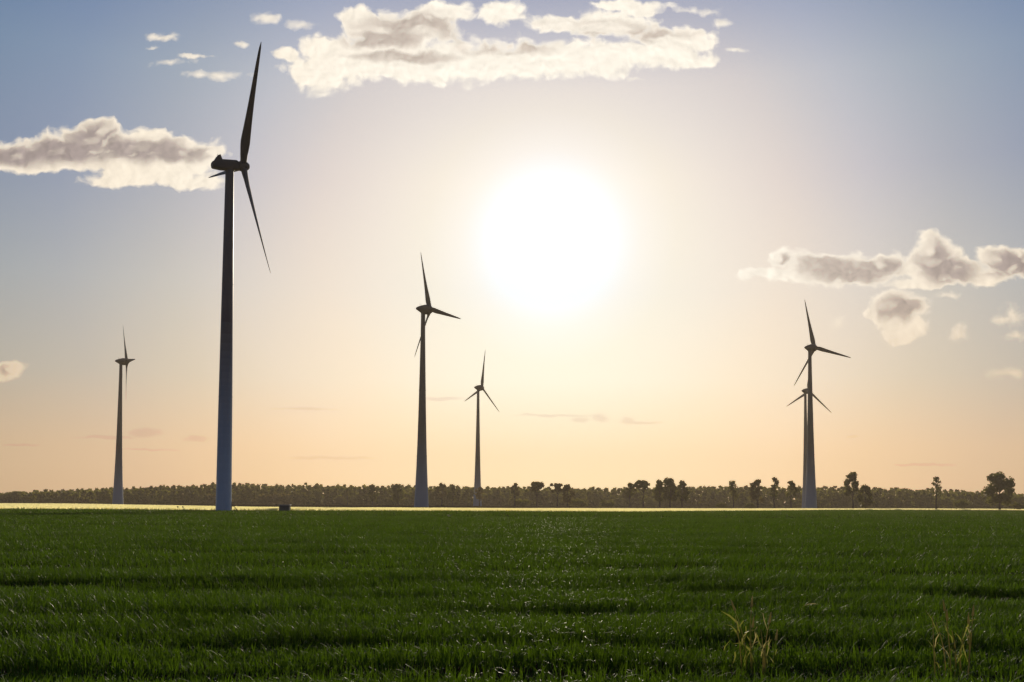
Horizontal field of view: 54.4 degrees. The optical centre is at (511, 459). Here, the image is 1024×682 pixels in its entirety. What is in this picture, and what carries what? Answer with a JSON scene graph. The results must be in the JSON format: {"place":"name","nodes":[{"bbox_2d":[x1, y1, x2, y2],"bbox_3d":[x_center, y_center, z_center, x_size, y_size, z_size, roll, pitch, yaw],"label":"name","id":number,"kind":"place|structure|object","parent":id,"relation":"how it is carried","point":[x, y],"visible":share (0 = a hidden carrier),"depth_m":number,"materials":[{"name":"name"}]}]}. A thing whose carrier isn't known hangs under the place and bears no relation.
{"place":"outdoors","nodes":[
{"label":"outdoors","id":0,"kind":"place"},
{"bbox_2d":[0,503,1023,681],"bbox_3d":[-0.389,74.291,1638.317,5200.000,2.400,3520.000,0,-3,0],"label":"ground","id":1,"kind":"structure","parent":0,"point":[403,567],"depth_m":13.78,"materials":[{"name":"green plant"}]},
{"bbox_2d":[9,491,20,500],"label":"tree","id":2,"kind":"object","parent":1,"relation":"on","point":[16,495],"visible":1,"depth_m":927.58,"materials":[{"name":"green plant"}]},
{"bbox_2d":[42,498,54,502],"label":"bush","id":3,"kind":"object","parent":1,"relation":"on","point":[49,500],"visible":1,"depth_m":922.93,"materials":[{"name":"green plant"}]},
{"bbox_2d":[112,329,134,503],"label":"wind turbine","id":4,"kind":"object","parent":1,"relation":"on","point":[118,482],"visible":0.99,"depth_m":701.59,"materials":[{"name":"paint"}]},
{"bbox_2d":[205,493,233,503],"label":"bush","id":5,"kind":"object","parent":1,"relation":"on","point":[210,498],"visible":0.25,"depth_m":923.62,"materials":[{"name":"green plant"}]},
{"bbox_2d":[208,43,270,510],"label":"wind turbine","id":6,"kind":"object","parent":1,"relation":"on","point":[228,167],"visible":0.91,"depth_m":215.61,"materials":[{"name":"paint"}]},
{"bbox_2d":[278,505,291,510],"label":"transformer box","id":7,"kind":"object","parent":1,"relation":"on","point":[284,507],"visible":0.91,"depth_m":213.42,"materials":[{"name":"paint"}]},
{"bbox_2d":[309,489,323,504],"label":"tree","id":8,"kind":"object","parent":1,"relation":"on","point":[317,497],"visible":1,"depth_m":912.64,"materials":[{"name":"green plant"}]},
{"bbox_2d":[332,496,349,504],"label":"bush","id":9,"kind":"object","parent":1,"relation":"on","point":[338,500],"visible":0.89,"depth_m":920.32,"materials":[{"name":"green plant"}]},
{"bbox_2d":[342,488,354,504],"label":"tree","id":10,"kind":"object","parent":1,"relation":"on","point":[345,493],"visible":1,"depth_m":914.01,"materials":[{"name":"green plant"}]},
{"bbox_2d":[367,484,378,504],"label":"tree","id":11,"kind":"object","parent":1,"relation":"on","point":[372,488],"visible":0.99,"depth_m":776.80,"materials":[{"name":"green plant"}]},
{"bbox_2d":[391,483,404,505],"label":"tree","id":12,"kind":"object","parent":1,"relation":"on","point":[398,494],"visible":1,"depth_m":771.17,"materials":[{"name":"green plant"}]},
{"bbox_2d":[414,255,460,506],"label":"wind turbine","id":13,"kind":"object","parent":1,"relation":"on","point":[421,482],"visible":0.98,"depth_m":502.59,"materials":[{"name":"paint"}]},
{"bbox_2d":[435,482,446,505],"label":"tree","id":14,"kind":"object","parent":1,"relation":"on","point":[442,488],"visible":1,"depth_m":772.61,"materials":[{"name":"green plant"}]},
{"bbox_2d":[447,484,457,505],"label":"tree","id":15,"kind":"object","parent":1,"relation":"on","point":[452,489],"visible":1,"depth_m":781.21,"materials":[{"name":"green plant"}]},
{"bbox_2d":[474,487,484,505],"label":"tree","id":16,"kind":"object","parent":1,"relation":"on","point":[479,491],"visible":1,"depth_m":772.14,"materials":[{"name":"green plant"}]},
{"bbox_2d":[465,354,498,505],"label":"wind turbine","id":17,"kind":"object","parent":1,"relation":"on","point":[477,478],"visible":0.98,"depth_m":843.58,"materials":[{"name":"paint"}]},
{"bbox_2d":[0,508,1023,681],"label":"wheat crop","id":18,"kind":"object","parent":1,"relation":"on","point":[686,620],"visible":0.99,"depth_m":17.82,"materials":[{"name":"green plant"}]},
{"bbox_2d":[0,527,1020,681],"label":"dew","id":19,"kind":"object","parent":18,"relation":"on","point":[543,615],"visible":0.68,"depth_m":11.81,"materials":[{"name":"clear"}]},
{"bbox_2d":[0,482,1023,508],"bbox_3d":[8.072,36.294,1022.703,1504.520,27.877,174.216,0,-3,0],"label":"forest","id":20,"kind":"object","parent":1,"relation":"on","point":[712,496],"visible":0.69,"depth_m":955.53,"materials":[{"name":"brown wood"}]},
{"bbox_2d":[0,503,1023,511],"bbox_3d":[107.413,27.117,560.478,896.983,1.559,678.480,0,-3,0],"label":"barley crop","id":21,"kind":"object","parent":1,"relation":"on","point":[73,506],"visible":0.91,"depth_m":289.63,"materials":[{"name":"plant"}]},
{"bbox_2d":[509,483,519,506],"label":"tree","id":22,"kind":"object","parent":1,"relation":"on","point":[514,492],"visible":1,"depth_m":665.30,"materials":[{"name":"green plant"}]},
{"bbox_2d":[515,499,531,506],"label":"bush","id":23,"kind":"object","parent":1,"relation":"on","point":[521,502],"visible":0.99,"depth_m":685.12,"materials":[{"name":"green plant"}]},
{"bbox_2d":[529,481,544,506],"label":"tree","id":24,"kind":"object","parent":1,"relation":"on","point":[536,486],"visible":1,"depth_m":656.46,"materials":[{"name":"green plant"}]},
{"bbox_2d":[550,483,562,506],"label":"tree","id":25,"kind":"object","parent":1,"relation":"on","point":[557,486],"visible":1,"depth_m":657.52,"materials":[{"name":"green plant"}]},
{"bbox_2d":[562,484,574,506],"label":"tree","id":26,"kind":"object","parent":1,"relation":"on","point":[566,489],"visible":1,"depth_m":661.16,"materials":[{"name":"green plant"}]},
{"bbox_2d":[570,498,588,506],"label":"bush","id":27,"kind":"object","parent":1,"relation":"on","point":[577,502],"visible":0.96,"depth_m":685.08,"materials":[{"name":"green plant"}]},
{"bbox_2d":[599,500,615,506],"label":"bush","id":28,"kind":"object","parent":1,"relation":"on","point":[603,503],"visible":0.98,"depth_m":685.93,"materials":[{"name":"green plant"}]},
{"bbox_2d":[622,482,636,507],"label":"tree","id":29,"kind":"object","parent":1,"relation":"on","point":[629,493],"visible":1,"depth_m":650.19,"materials":[{"name":"green plant"}]},
{"bbox_2d":[632,480,649,507],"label":"tree","id":30,"kind":"object","parent":1,"relation":"on","point":[643,485],"visible":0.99,"depth_m":646.29,"materials":[{"name":"green plant"}]},
{"bbox_2d":[652,479,663,507],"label":"tree","id":31,"kind":"object","parent":1,"relation":"on","point":[658,491],"visible":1,"depth_m":644.24,"materials":[{"name":"green plant"}]},
{"bbox_2d":[661,477,679,507],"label":"tree","id":32,"kind":"object","parent":1,"relation":"on","point":[670,487],"visible":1,"depth_m":640.28,"materials":[{"name":"green plant"}]},
{"bbox_2d":[676,480,690,507],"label":"tree","id":33,"kind":"object","parent":1,"relation":"on","point":[683,496],"visible":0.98,"depth_m":644.37,"materials":[{"name":"green plant"}]},
{"bbox_2d":[715,503,727,507],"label":"bush","id":34,"kind":"object","parent":1,"relation":"on","point":[722,505],"visible":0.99,"depth_m":674.72,"materials":[{"name":"green plant"}]},
{"bbox_2d":[728,480,739,507],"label":"tree","id":35,"kind":"object","parent":1,"relation":"on","point":[733,493],"visible":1,"depth_m":642.58,"materials":[{"name":"green plant"}]},
{"bbox_2d":[721,596,777,677],"bbox_3d":[2.608,1.950,10.944,0.651,0.903,0.247,1,-3,-5],"label":"dry grass clump","id":36,"kind":"object","parent":1,"relation":"on","point":[750,640],"visible":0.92,"depth_m":10.93,"materials":[{"name":"plant"}]},
{"bbox_2d":[745,503,754,507],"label":"bush","id":37,"kind":"object","parent":1,"relation":"on","point":[749,505],"visible":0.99,"depth_m":674.13,"materials":[{"name":"green plant"}]},
{"bbox_2d":[749,479,763,507],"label":"tree","id":38,"kind":"object","parent":1,"relation":"on","point":[755,495],"visible":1,"depth_m":639.19,"materials":[{"name":"green plant"}]},
{"bbox_2d":[769,477,779,507],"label":"tree","id":39,"kind":"object","parent":1,"relation":"on","point":[774,492],"visible":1,"depth_m":639.24,"materials":[{"name":"green plant"}]},
{"bbox_2d":[786,480,798,507],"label":"tree","id":40,"kind":"object","parent":1,"relation":"on","point":[793,488],"visible":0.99,"depth_m":640.82,"materials":[{"name":"green plant"}]},
{"bbox_2d":[786,382,830,507],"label":"wind turbine","id":41,"kind":"object","parent":1,"relation":"on","point":[805,391],"visible":0.67,"depth_m":864.36,"materials":[{"name":"paint"}]},
{"bbox_2d":[794,302,850,507],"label":"wind turbine","id":42,"kind":"object","parent":1,"relation":"on","point":[810,495],"visible":0.96,"depth_m":623.21,"materials":[{"name":"paint"}]},
{"bbox_2d":[843,472,864,507],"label":"tree","id":43,"kind":"object","parent":1,"relation":"on","point":[851,477],"visible":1,"depth_m":628.14,"materials":[{"name":"green plant"}]},
{"bbox_2d":[856,484,874,507],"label":"tree","id":44,"kind":"object","parent":1,"relation":"on","point":[865,500],"visible":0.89,"depth_m":632.11,"materials":[{"name":"green plant"}]},
{"bbox_2d":[928,476,942,508],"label":"tree","id":45,"kind":"object","parent":1,"relation":"on","point":[937,486],"visible":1,"depth_m":631.96,"materials":[{"name":"green plant"}]},
{"bbox_2d":[924,600,974,680],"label":"dry grass clump","id":46,"kind":"object","parent":1,"relation":"on","point":[946,629],"visible":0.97,"depth_m":10.85,"materials":[{"name":"plant"}]},
{"bbox_2d":[952,499,971,508],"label":"bush","id":47,"kind":"object","parent":1,"relation":"on","point":[962,504],"visible":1,"depth_m":683.47,"materials":[{"name":"green plant"}]},
{"bbox_2d":[981,471,1015,508],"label":"tree","id":48,"kind":"object","parent":1,"relation":"on","point":[999,481],"visible":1,"depth_m":618.88,"materials":[{"name":"green plant"}]},
{"bbox_2d":[1011,502,1023,508],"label":"bush","id":49,"kind":"object","parent":1,"relation":"on","point":[1016,505],"visible":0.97,"depth_m":667.04,"materials":[{"name":"green plant"}]},
{"bbox_2d":[0,0,1023,502],"label":"sky","id":50,"kind":"structure","parent":0,"point":[633,211],"materials":[{"name":"blue"}]}
]}

